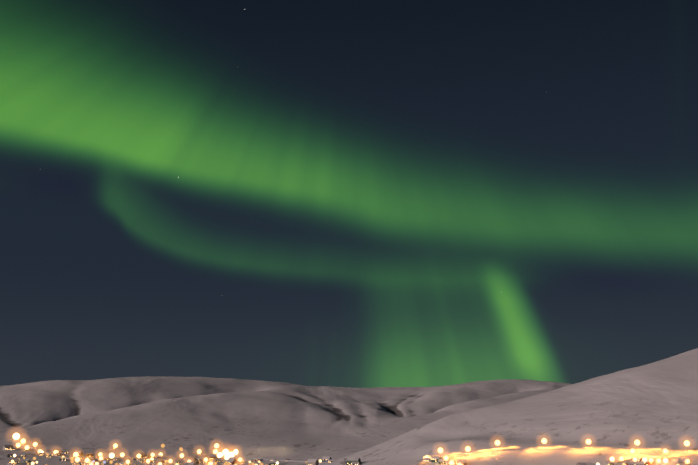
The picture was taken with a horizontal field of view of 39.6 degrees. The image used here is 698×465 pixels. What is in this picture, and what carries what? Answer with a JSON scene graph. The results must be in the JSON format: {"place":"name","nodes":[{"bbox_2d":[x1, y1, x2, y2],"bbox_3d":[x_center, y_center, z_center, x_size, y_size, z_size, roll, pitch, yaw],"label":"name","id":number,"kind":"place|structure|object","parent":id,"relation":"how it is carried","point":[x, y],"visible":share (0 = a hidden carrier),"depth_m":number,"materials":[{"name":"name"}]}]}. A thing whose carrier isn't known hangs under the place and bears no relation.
{"place":"outdoors","nodes":[
{"label":"outdoors","id":0,"kind":"place"},
{"bbox_2d":[7,441,321,464],"bbox_3d":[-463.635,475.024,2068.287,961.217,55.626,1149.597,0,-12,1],"label":"road","id":1,"kind":"structure","parent":0,"point":[36,450],"depth_m":2452.36,"materials":[{"name":"grey asphalt"}]},
{"bbox_2d":[12,433,667,464],"bbox_3d":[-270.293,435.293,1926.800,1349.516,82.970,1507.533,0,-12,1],"label":"warm lamp glare","id":2,"kind":"object","parent":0,"point":[226,453],"visible":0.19,"depth_m":2487.88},
{"bbox_2d":[0,348,697,464],"bbox_3d":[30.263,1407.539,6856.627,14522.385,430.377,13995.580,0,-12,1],"label":"snow terrain","id":3,"kind":"structure","parent":0,"point":[654,404],"depth_m":2710.60,"materials":[{"name":"white snow"}]},
{"bbox_2d":[19,444,306,464],"bbox_3d":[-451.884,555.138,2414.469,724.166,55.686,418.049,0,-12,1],"label":"lamp glare","id":4,"kind":"object","parent":3,"relation":"on","point":[162,446],"visible":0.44,"depth_m":2367.29,"materials":[{"name":"orange"}]},
{"bbox_2d":[3,445,697,464],"bbox_3d":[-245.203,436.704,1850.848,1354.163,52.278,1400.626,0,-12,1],"label":"town houses","id":5,"kind":"structure","parent":3,"relation":"on","point":[439,459],"depth_m":2337.25,"materials":[{"name":"grey"}]},
{"bbox_2d":[11,438,689,464],"bbox_3d":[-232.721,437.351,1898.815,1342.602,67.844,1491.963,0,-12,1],"label":"street lights","id":6,"kind":"object","parent":3,"relation":"on","point":[439,450],"visible":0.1,"depth_m":2336.67},
{"bbox_2d":[0,0,697,387],"label":"sky","id":7,"kind":"structure","parent":0,"point":[333,193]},
{"bbox_2d":[416,445,694,464],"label":"road","id":8,"kind":"structure","parent":0,"point":[574,448],"depth_m":1272.90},
{"bbox_2d":[617,451,695,461],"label":"link road","id":9,"kind":"structure","parent":0,"point":[689,453],"depth_m":1196.27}
]}

